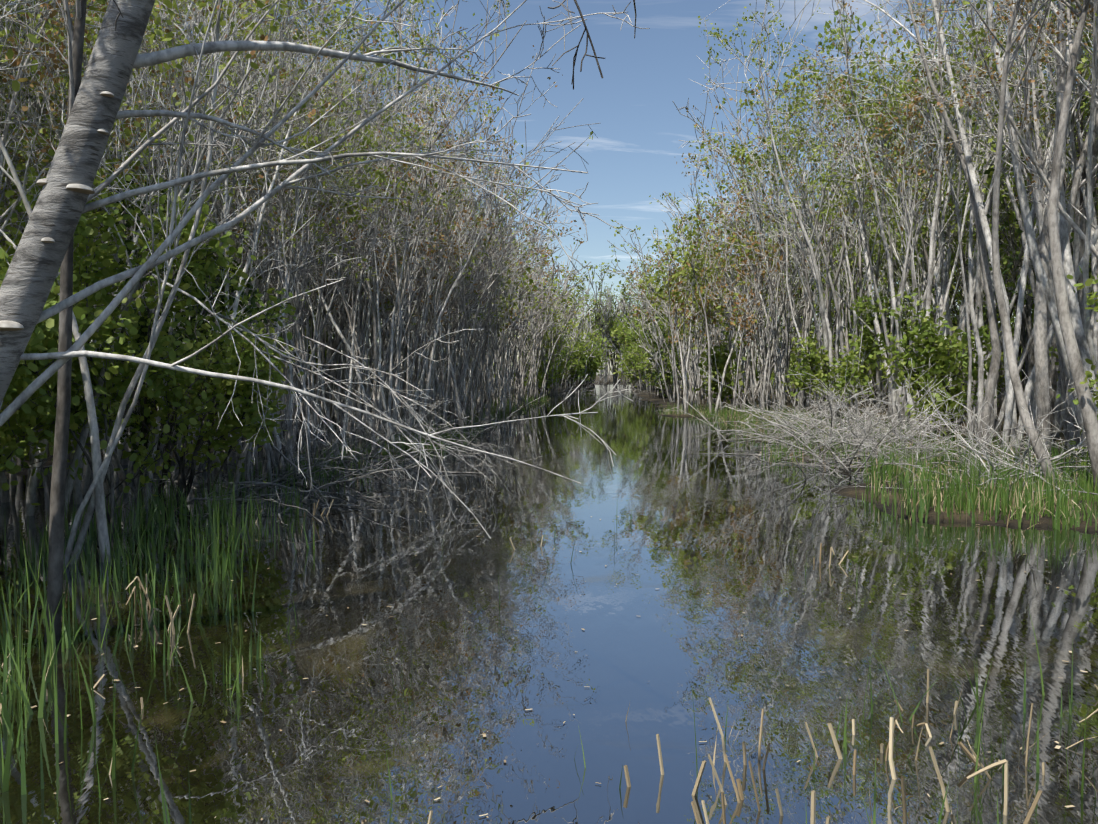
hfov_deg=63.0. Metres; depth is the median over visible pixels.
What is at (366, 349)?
sparse tree
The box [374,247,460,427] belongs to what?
sparse tree
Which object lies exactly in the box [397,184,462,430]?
sparse tree
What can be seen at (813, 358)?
shrub
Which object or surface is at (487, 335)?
sparse tree
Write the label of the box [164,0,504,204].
leafy tree
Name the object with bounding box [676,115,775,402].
sparse tree
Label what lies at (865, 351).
shrub
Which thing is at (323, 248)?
leafy tree
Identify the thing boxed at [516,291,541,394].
dead tree
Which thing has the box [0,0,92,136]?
sparse tree
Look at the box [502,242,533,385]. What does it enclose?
sparse tree
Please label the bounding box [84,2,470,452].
sparse tree
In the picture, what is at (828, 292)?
sparse tree
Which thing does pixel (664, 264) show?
sparse tree
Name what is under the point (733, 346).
sparse tree
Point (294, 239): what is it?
sparse tree
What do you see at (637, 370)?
shrub
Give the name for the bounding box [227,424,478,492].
brush pile
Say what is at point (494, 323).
dead tree
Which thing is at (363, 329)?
sparse tree
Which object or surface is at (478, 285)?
sparse tree
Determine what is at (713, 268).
sparse tree
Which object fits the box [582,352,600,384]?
shrub
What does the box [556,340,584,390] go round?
shrub
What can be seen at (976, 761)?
reeds
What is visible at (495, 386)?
sparse tree
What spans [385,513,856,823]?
sparse reeds
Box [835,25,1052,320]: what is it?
leafy tree
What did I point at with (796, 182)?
sparse tree
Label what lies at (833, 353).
leafy tree
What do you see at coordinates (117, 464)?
sparse tree
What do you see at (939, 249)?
sparse tree
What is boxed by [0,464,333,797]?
reeds
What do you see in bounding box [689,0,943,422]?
sparse tree
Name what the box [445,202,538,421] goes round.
sparse tree
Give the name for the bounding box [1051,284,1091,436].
sparse tree
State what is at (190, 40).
sparse tree
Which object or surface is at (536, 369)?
sparse tree
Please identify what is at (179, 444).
sparse tree
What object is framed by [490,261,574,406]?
sparse tree
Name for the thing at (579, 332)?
sparse tree
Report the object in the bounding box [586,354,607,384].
shrub
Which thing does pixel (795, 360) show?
shrub
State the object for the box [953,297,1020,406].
shrub
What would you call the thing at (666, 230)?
sparse tree
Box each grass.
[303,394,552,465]
[654,400,1033,470]
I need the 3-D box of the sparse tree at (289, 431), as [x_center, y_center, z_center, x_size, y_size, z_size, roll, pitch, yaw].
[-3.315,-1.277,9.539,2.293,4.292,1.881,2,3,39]
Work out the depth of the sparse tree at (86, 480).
8.16 m
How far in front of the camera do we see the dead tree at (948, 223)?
19.04 m
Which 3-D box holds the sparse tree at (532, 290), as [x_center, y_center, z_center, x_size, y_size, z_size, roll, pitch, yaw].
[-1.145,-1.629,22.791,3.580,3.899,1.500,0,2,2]
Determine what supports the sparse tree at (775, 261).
on the ground at (852, 492)
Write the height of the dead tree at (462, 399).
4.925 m
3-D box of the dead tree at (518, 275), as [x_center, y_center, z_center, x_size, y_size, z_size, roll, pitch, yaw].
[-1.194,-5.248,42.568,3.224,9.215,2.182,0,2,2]
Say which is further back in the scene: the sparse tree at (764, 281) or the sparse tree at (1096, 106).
the sparse tree at (764, 281)
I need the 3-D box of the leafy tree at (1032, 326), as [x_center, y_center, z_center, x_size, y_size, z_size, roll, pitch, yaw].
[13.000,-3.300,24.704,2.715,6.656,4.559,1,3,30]
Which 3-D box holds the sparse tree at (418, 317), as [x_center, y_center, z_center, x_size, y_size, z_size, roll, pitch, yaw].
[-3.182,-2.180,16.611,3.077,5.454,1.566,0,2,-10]
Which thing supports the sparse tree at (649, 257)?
on the ground at (852, 492)
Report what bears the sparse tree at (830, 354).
on the ground at (852, 492)
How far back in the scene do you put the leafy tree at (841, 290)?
40.79 m
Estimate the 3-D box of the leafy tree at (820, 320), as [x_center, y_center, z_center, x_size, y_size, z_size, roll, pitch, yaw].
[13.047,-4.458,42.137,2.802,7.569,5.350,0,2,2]
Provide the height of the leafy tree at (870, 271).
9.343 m
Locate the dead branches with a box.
[151,234,537,526]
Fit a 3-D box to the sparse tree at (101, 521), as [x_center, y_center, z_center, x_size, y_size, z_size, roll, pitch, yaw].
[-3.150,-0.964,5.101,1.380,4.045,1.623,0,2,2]
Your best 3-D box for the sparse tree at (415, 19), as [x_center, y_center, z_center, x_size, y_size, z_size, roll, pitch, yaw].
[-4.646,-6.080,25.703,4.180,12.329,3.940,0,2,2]
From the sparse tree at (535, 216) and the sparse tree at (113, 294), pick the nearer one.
the sparse tree at (113, 294)
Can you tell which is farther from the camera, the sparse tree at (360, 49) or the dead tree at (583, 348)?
the dead tree at (583, 348)
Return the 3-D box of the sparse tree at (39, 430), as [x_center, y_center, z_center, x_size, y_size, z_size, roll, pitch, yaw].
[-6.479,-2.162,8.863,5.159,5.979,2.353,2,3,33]
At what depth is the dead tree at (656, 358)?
33.77 m
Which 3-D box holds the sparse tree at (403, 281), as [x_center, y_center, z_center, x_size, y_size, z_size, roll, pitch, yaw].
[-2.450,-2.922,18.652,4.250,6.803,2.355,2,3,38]
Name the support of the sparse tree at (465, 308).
on the ground at (852, 492)
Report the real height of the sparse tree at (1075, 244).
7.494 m
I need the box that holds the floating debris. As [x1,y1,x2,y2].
[1,479,1086,819]
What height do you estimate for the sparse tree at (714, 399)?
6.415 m
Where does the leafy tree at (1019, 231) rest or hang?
on the ground at (852, 492)
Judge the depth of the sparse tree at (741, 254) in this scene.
28.43 m
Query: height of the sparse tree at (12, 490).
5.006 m
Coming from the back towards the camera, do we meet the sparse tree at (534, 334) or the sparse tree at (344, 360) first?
the sparse tree at (534, 334)
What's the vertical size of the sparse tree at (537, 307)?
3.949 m
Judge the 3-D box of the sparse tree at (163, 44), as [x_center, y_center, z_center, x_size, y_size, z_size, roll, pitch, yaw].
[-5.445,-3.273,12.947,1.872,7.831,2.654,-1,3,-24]
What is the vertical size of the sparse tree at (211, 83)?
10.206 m
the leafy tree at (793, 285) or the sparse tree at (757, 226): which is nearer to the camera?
the sparse tree at (757, 226)
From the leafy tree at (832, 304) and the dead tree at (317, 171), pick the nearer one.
the dead tree at (317, 171)
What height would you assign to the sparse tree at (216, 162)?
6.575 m
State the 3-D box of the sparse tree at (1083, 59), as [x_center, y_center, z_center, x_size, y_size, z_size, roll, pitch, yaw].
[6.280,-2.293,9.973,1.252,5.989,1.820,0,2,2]
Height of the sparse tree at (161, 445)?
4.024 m
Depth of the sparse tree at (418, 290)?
18.60 m
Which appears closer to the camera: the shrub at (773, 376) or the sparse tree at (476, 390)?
the sparse tree at (476, 390)
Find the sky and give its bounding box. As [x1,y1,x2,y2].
[22,0,1092,374]
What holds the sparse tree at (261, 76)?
on the ground at (852, 492)
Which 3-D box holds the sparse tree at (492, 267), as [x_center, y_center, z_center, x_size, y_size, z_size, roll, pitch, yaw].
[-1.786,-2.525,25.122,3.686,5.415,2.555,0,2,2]
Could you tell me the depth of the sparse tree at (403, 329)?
13.67 m
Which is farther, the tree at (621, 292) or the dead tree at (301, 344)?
the tree at (621, 292)
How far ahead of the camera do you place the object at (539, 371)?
38.65 m
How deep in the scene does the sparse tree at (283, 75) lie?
11.04 m
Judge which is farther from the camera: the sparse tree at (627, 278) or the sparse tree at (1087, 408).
the sparse tree at (627, 278)
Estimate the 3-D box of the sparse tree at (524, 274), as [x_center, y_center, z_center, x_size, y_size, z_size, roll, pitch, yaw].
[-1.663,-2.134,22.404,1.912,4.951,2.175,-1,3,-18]
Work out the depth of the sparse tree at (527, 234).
24.31 m
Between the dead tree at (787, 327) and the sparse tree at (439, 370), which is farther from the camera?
the sparse tree at (439, 370)
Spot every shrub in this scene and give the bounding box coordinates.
[0,100,264,532]
[0,233,201,459]
[0,234,94,505]
[0,259,109,487]
[92,163,291,491]
[110,242,310,503]
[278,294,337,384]
[308,338,370,376]
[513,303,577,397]
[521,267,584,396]
[524,341,560,396]
[526,318,575,395]
[540,294,593,392]
[546,336,575,391]
[550,316,581,389]
[553,336,584,391]
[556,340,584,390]
[557,345,578,388]
[562,328,601,385]
[565,346,584,386]
[576,356,589,385]
[580,336,605,385]
[582,339,609,385]
[582,343,607,384]
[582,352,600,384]
[586,334,603,385]
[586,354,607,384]
[587,325,609,383]
[602,332,638,384]
[603,311,641,389]
[609,316,637,381]
[613,328,643,389]
[618,313,636,388]
[618,343,634,387]
[619,333,645,389]
[623,345,644,390]
[624,303,651,391]
[624,322,651,389]
[624,338,655,391]
[625,323,658,392]
[626,277,696,398]
[628,313,688,397]
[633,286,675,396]
[635,332,681,398]
[636,306,690,396]
[637,319,693,389]
[692,321,747,410]
[732,352,762,400]
[770,327,796,393]
[775,322,835,402]
[780,330,850,424]
[803,336,834,376]
[829,282,896,424]
[832,308,889,404]
[853,293,923,388]
[864,288,1002,440]
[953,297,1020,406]
[954,292,1015,367]
[997,334,1024,394]
[1001,305,1034,386]
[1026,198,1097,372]
[1056,266,1097,465]
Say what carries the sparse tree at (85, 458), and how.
on the ground at (852, 492)
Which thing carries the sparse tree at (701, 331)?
on the ground at (852, 492)
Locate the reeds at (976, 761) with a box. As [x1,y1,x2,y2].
[361,608,1097,823]
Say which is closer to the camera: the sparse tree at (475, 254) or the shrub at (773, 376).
the sparse tree at (475, 254)
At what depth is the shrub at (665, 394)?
39.03 m
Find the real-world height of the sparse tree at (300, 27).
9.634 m
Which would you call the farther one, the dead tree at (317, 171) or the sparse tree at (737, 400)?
the sparse tree at (737, 400)
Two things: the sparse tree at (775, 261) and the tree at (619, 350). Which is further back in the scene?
the tree at (619, 350)
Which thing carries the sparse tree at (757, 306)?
on the ground at (852, 492)
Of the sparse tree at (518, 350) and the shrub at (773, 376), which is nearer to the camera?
the sparse tree at (518, 350)
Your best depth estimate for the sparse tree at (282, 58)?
16.36 m
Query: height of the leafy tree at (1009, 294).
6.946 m
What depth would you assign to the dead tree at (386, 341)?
22.36 m
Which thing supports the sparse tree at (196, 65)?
on the ground at (852, 492)
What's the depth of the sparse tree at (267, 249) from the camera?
14.46 m
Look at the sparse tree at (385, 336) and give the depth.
24.37 m
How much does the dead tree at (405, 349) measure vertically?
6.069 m
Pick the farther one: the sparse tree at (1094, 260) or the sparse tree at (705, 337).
the sparse tree at (705, 337)
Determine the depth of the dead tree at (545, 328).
33.04 m
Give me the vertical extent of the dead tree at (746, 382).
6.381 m
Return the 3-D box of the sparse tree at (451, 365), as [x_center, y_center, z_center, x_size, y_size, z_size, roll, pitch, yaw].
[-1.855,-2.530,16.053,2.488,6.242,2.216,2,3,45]
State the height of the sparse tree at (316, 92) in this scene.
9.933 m
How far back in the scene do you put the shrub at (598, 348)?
90.87 m
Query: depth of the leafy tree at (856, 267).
34.41 m
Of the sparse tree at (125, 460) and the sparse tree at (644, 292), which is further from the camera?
the sparse tree at (644, 292)
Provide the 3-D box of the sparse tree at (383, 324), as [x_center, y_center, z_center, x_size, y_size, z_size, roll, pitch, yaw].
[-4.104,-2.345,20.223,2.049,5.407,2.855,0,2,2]
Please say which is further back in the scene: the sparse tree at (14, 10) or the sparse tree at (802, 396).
the sparse tree at (802, 396)
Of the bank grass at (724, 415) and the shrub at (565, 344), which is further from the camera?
the shrub at (565, 344)
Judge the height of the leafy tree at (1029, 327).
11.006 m
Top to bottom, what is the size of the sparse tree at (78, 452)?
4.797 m
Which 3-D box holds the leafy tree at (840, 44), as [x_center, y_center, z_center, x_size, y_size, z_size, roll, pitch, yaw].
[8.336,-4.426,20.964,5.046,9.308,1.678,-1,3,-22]
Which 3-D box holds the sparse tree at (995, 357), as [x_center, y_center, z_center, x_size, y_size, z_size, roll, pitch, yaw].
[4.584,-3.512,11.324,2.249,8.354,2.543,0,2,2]
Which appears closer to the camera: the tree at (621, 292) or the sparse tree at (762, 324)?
the sparse tree at (762, 324)
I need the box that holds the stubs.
[46,636,1001,823]
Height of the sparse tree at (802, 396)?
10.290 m
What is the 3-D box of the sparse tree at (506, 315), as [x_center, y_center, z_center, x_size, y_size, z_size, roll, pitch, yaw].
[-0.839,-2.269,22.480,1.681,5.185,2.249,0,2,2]
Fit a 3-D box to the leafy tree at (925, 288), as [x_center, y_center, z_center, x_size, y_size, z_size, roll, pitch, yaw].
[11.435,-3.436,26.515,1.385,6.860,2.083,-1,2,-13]
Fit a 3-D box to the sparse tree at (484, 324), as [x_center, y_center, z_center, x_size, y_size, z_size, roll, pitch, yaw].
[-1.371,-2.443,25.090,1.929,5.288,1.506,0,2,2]
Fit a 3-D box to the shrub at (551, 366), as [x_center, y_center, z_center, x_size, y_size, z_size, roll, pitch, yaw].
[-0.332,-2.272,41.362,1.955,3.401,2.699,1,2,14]
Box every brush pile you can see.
[123,381,515,532]
[227,424,478,492]
[321,389,544,463]
[526,369,655,395]
[664,357,1097,496]
[665,357,1023,471]
[852,363,1097,497]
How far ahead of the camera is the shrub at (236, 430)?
7.35 m
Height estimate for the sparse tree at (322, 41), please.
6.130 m
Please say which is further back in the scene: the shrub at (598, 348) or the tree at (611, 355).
the tree at (611, 355)
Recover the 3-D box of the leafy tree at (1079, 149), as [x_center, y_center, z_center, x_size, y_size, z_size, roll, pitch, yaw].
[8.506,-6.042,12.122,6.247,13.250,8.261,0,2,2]
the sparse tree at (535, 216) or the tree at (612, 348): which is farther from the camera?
the tree at (612, 348)
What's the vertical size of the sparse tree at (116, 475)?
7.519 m
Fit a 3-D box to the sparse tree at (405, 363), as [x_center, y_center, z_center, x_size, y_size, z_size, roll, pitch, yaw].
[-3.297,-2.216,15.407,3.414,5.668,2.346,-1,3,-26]
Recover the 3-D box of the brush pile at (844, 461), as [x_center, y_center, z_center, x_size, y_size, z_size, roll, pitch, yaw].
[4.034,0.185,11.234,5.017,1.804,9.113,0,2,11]
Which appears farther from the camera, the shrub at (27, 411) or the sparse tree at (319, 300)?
the sparse tree at (319, 300)
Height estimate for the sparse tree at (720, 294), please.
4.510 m
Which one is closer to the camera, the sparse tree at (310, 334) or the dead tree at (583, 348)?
the sparse tree at (310, 334)
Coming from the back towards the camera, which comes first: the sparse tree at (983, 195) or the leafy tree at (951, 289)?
the leafy tree at (951, 289)
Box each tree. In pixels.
[0,0,28,123]
[0,0,59,77]
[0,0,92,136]
[0,0,107,451]
[0,0,111,215]
[0,0,115,485]
[0,0,136,270]
[0,0,160,202]
[0,0,171,234]
[0,0,233,468]
[0,0,233,515]
[0,0,353,494]
[0,0,450,526]
[0,1,68,239]
[0,1,93,176]
[0,2,66,246]
[0,2,292,439]
[0,3,146,562]
[0,6,114,176]
[0,8,178,448]
[0,11,126,256]
[0,27,164,459]
[0,53,450,486]
[0,76,111,169]
[0,80,179,408]
[0,92,166,460]
[0,472,9,502]
[1,3,94,242]
[2,1,81,477]
[2,18,155,154]
[3,0,233,440]
[3,13,268,115]
[3,107,168,471]
[5,1,173,482]
[7,40,325,511]
[10,36,151,494]
[13,0,317,491]
[13,0,345,463]
[16,0,345,641]
[17,0,467,469]
[35,0,289,508]
[45,0,295,566]
[51,58,211,453]
[55,16,181,474]
[61,25,349,461]
[66,0,402,460]
[84,0,208,456]
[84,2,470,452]
[86,0,251,161]
[90,1,328,462]
[92,0,269,428]
[96,0,371,446]
[96,4,310,112]
[110,0,356,480]
[113,0,604,89]
[114,0,317,481]
[119,97,311,476]
[120,0,368,464]
[122,0,355,420]
[125,1,403,444]
[125,150,320,474]
[126,178,207,457]
[127,2,357,282]
[130,0,391,454]
[131,6,339,423]
[132,0,206,181]
[136,91,362,473]
[142,0,338,348]
[144,0,376,496]
[144,17,266,407]
[145,109,358,472]
[148,0,407,279]
[149,24,406,425]
[154,97,291,455]
[154,100,340,415]
[155,1,293,349]
[158,70,531,451]
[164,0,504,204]
[173,92,415,431]
[176,3,390,442]
[189,0,320,259]
[189,24,403,445]
[192,177,388,442]
[194,6,357,435]
[195,0,359,360]
[195,161,412,450]
[197,23,424,322]
[208,53,303,446]
[213,60,307,447]
[224,26,405,457]
[226,3,318,388]
[228,0,472,425]
[231,0,440,489]
[233,100,399,445]
[236,51,355,441]
[236,77,421,437]
[245,91,398,378]
[248,6,389,448]
[248,134,336,440]
[254,95,348,437]
[261,30,481,447]
[262,108,452,418]
[266,151,323,436]
[267,240,326,413]
[272,0,355,368]
[272,197,405,428]
[273,91,454,440]
[275,82,446,423]
[277,1,481,416]
[284,0,435,446]
[290,41,489,408]
[295,19,471,411]
[299,0,402,427]
[304,56,429,435]
[304,127,408,417]
[304,212,317,356]
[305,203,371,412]
[307,11,350,383]
[307,283,324,361]
[310,163,417,434]
[311,27,468,435]
[311,139,425,388]
[312,71,414,355]
[314,93,436,420]
[318,136,461,430]
[319,0,456,368]
[319,0,526,427]
[319,33,495,442]
[319,219,399,414]
[319,278,326,376]
[320,44,441,445]
[323,0,472,431]
[325,40,504,416]
[326,211,370,387]
[327,6,428,348]
[328,124,465,402]
[329,0,441,334]
[330,107,399,424]
[331,159,404,412]
[335,66,417,429]
[335,152,440,442]
[335,255,395,427]
[342,160,497,435]
[344,156,419,399]
[354,68,499,443]
[358,1,598,368]
[360,46,510,437]
[360,179,448,438]
[363,269,454,420]
[366,131,485,425]
[366,175,530,409]
[367,109,562,427]
[368,133,537,419]
[370,125,482,428]
[370,167,501,429]
[370,228,415,409]
[371,147,507,433]
[374,149,476,410]
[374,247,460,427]
[375,87,494,166]
[381,158,446,409]
[381,296,419,405]
[385,146,484,429]
[385,262,419,417]
[387,203,462,411]
[391,85,532,431]
[393,218,476,402]
[394,130,482,423]
[397,149,551,426]
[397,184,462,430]
[398,250,417,415]
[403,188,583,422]
[404,248,428,395]
[405,140,507,405]
[408,177,520,418]
[410,274,452,413]
[415,214,528,423]
[418,45,566,430]
[419,184,516,385]
[420,242,464,419]
[422,75,518,426]
[425,125,531,422]
[428,229,548,371]
[434,260,454,421]
[435,244,556,403]
[438,291,443,384]
[440,259,496,406]
[441,128,526,420]
[441,197,486,381]
[443,257,513,403]
[444,209,489,405]
[444,268,508,416]
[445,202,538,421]
[449,173,534,412]
[456,230,529,416]
[459,172,525,393]
[463,161,560,412]
[463,192,533,420]
[466,280,573,414]
[471,264,527,406]
[474,244,519,408]
[474,252,538,414]
[474,287,519,411]
[480,157,533,409]
[482,220,586,410]
[485,227,511,398]
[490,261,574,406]
[491,209,554,389]
[491,213,550,367]
[492,216,546,415]
[492,300,501,397]
[493,293,508,409]
[495,228,556,393]
[495,257,524,400]
[496,225,563,411]
[497,227,568,387]
[497,230,555,404]
[497,260,531,384]
[498,288,564,409]
[501,318,531,392]
[501,321,516,369]
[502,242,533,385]
[503,208,566,408]
[504,282,524,385]
[506,322,528,390]
[509,296,529,393]
[514,245,597,405]
[515,231,582,401]
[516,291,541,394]
[520,279,583,398]
[520,289,574,391]
[522,224,549,400]
[522,271,550,399]
[523,282,573,396]
[525,265,584,401]
[538,300,569,393]
[545,259,564,396]
[552,290,584,395]
[556,238,598,290]
[559,290,581,388]
[559,298,594,387]
[560,310,580,391]
[562,291,588,378]
[562,303,591,389]
[566,291,586,390]
[574,280,594,381]
[577,275,598,313]
[578,316,596,385]
[579,263,641,383]
[584,296,616,382]
[584,310,617,348]
[591,283,616,383]
[591,302,637,377]
[593,282,632,383]
[593,300,639,381]
[594,285,631,383]
[601,220,690,393]
[601,309,621,382]
[601,335,617,382]
[602,342,609,382]
[604,296,628,383]
[610,287,634,375]
[612,299,638,382]
[612,308,638,383]
[613,282,641,312]
[613,331,623,382]
[614,295,663,393]
[623,236,697,401]
[625,270,730,402]
[628,243,689,388]
[629,292,672,401]
[635,228,680,382]
[637,256,672,307]
[640,216,764,403]
[644,300,697,404]
[646,296,707,377]
[647,210,720,413]
[648,220,726,388]
[649,191,729,398]
[658,214,711,413]
[659,225,718,403]
[663,193,718,414]
[663,286,710,399]
[665,244,783,414]
[667,278,735,379]
[670,181,775,406]
[671,284,737,405]
[672,197,742,393]
[673,87,849,400]
[673,226,739,411]
[674,195,732,405]
[675,198,788,405]
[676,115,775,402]
[676,259,703,391]
[678,35,1025,416]
[679,174,763,403]
[681,237,766,402]
[682,201,734,394]
[686,73,784,407]
[688,171,765,410]
[689,0,854,372]
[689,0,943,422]
[689,233,751,403]
[690,75,890,411]
[693,254,766,405]
[696,337,707,398]
[697,30,889,407]
[698,0,1097,454]
[698,136,892,408]
[700,172,850,404]
[701,228,769,387]
[703,272,758,399]
[709,240,806,410]
[710,167,816,400]
[712,250,749,404]
[713,200,745,391]
[714,141,806,409]
[716,186,827,365]
[718,215,801,413]
[719,32,867,414]
[723,183,789,384]
[731,234,806,405]
[737,0,1048,430]
[738,214,817,379]
[742,266,781,349]
[744,96,854,420]
[744,174,802,365]
[747,207,853,377]
[748,183,802,384]
[749,288,817,405]
[751,53,901,422]
[756,219,801,396]
[757,242,809,400]
[757,263,807,390]
[763,57,886,379]
[764,277,816,344]
[765,209,831,394]
[769,118,848,400]
[770,199,838,337]
[771,141,928,331]
[772,175,841,408]
[773,202,834,394]
[776,133,843,408]
[779,166,863,405]
[779,166,875,362]
[779,245,877,332]
[785,0,970,432]
[786,57,894,414]
[788,159,878,398]
[789,172,834,394]
[789,202,864,346]
[791,28,1089,416]
[791,220,857,394]
[795,211,910,404]
[796,0,1065,445]
[798,265,857,335]
[799,0,1066,417]
[801,93,1026,304]
[802,0,1003,425]
[807,194,877,355]
[809,114,927,402]
[811,141,922,405]
[812,164,962,396]
[814,5,973,414]
[814,54,978,384]
[816,221,890,385]
[819,155,916,390]
[821,18,1017,388]
[827,201,899,368]
[833,117,898,311]
[834,186,967,324]
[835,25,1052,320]
[835,141,872,405]
[839,129,902,401]
[844,62,983,407]
[848,0,1097,454]
[850,169,966,389]
[855,0,1047,410]
[858,64,998,403]
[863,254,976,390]
[866,0,1015,421]
[869,30,1010,328]
[874,61,977,437]
[875,57,975,284]
[878,0,1091,445]
[878,10,1023,201]
[880,87,1052,395]
[883,138,990,402]
[885,0,1097,459]
[885,2,1097,214]
[888,137,985,316]
[891,44,982,297]
[892,135,1024,394]
[894,0,1097,433]
[895,17,1077,294]
[896,208,958,324]
[901,225,958,337]
[902,0,1097,257]
[902,19,1097,367]
[906,0,1001,449]
[909,0,1097,488]
[909,2,1010,377]
[917,56,1056,390]
[919,71,1070,399]
[920,117,1004,393]
[923,1,1077,389]
[925,0,1092,427]
[932,0,1097,422]
[939,0,1097,105]
[944,130,1053,399]
[946,189,1012,404]
[948,5,1086,166]
[949,111,1032,322]
[951,245,1008,320]
[957,0,1055,371]
[957,196,1015,341]
[959,96,1097,315]
[962,0,1097,357]
[963,13,1094,409]
[966,262,1033,408]
[972,1,1091,146]
[977,8,1097,336]
[977,8,1097,454]
[983,0,1089,462]
[983,89,1097,231]
[986,0,1092,301]
[987,2,1097,163]
[993,106,1088,405]
[999,135,1073,288]
[1004,0,1097,386]
[1011,135,1097,296]
[1026,8,1096,229]
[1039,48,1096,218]
[1051,0,1097,413]
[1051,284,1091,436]
[1066,10,1097,29]
[1090,0,1097,134]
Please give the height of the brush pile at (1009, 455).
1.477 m
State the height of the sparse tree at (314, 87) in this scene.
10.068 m
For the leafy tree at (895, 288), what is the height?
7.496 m
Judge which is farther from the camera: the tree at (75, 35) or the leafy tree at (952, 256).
the leafy tree at (952, 256)
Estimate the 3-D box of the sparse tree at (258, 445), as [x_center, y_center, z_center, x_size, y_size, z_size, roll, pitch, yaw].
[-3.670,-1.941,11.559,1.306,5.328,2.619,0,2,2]
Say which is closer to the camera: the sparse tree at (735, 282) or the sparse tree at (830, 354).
the sparse tree at (830, 354)
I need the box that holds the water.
[0,384,1097,823]
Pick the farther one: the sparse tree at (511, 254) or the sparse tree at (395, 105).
the sparse tree at (511, 254)
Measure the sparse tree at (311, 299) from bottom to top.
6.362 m
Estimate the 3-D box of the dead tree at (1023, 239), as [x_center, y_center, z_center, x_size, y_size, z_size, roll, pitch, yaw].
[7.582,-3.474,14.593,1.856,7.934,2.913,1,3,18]
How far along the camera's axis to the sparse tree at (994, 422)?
14.46 m
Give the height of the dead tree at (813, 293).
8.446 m
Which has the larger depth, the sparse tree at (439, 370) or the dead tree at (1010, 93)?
the sparse tree at (439, 370)
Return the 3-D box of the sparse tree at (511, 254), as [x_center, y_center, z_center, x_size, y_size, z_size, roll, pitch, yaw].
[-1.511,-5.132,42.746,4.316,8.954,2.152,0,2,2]
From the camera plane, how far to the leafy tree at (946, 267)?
17.36 m
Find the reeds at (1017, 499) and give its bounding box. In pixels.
[854,428,1097,533]
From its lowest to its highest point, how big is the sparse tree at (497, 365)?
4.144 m
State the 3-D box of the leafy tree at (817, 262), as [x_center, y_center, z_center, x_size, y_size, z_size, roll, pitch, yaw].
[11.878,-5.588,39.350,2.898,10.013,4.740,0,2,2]
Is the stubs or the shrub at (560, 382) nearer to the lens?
the stubs
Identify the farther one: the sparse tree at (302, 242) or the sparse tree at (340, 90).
the sparse tree at (302, 242)
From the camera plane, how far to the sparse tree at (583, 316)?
58.77 m
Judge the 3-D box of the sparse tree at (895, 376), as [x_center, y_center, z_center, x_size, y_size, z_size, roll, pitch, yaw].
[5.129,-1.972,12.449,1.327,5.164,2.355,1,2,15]
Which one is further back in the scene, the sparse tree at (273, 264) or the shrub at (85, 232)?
the sparse tree at (273, 264)
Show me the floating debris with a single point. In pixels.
(575, 651)
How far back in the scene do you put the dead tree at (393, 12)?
20.70 m
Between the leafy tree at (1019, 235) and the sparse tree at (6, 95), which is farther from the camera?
the leafy tree at (1019, 235)
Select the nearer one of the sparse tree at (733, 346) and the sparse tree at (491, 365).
the sparse tree at (733, 346)
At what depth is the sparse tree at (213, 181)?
14.07 m
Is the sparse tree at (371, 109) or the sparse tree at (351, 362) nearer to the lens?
the sparse tree at (351, 362)
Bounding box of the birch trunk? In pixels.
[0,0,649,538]
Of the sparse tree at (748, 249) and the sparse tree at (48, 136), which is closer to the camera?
the sparse tree at (48, 136)
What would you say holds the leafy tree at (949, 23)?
on the ground at (852, 492)
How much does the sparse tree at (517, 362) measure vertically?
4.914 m
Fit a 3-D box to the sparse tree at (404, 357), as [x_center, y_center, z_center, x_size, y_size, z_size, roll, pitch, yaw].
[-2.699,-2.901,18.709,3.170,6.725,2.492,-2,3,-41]
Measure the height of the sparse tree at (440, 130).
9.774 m
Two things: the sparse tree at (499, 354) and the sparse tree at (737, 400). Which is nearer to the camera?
the sparse tree at (737, 400)
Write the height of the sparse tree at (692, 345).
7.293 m
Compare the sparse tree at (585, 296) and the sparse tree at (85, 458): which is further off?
the sparse tree at (585, 296)
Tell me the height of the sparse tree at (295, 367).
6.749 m
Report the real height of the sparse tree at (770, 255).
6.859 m
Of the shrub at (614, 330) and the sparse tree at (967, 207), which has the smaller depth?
the sparse tree at (967, 207)
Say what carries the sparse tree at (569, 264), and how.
on the ground at (852, 492)
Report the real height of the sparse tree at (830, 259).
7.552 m
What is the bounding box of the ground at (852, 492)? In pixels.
[4,375,1097,531]
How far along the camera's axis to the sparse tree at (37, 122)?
5.42 m
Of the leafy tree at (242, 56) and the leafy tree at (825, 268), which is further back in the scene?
the leafy tree at (825, 268)
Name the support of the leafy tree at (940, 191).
on the ground at (852, 492)
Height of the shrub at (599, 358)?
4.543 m
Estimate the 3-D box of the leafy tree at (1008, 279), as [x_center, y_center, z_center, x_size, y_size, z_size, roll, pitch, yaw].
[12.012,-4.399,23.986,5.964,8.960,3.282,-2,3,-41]
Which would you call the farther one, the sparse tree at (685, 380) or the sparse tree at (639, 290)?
the sparse tree at (639, 290)
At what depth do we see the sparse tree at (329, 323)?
13.51 m
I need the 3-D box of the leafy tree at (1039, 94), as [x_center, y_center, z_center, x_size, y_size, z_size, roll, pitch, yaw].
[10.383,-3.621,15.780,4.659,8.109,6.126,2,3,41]
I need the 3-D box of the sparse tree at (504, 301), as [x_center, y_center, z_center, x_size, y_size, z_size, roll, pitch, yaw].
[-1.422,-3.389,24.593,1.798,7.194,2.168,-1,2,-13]
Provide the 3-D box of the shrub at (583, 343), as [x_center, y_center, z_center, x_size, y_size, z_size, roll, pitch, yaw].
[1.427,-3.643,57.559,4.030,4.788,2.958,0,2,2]
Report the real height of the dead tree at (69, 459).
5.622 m
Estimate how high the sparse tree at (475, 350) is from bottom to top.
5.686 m

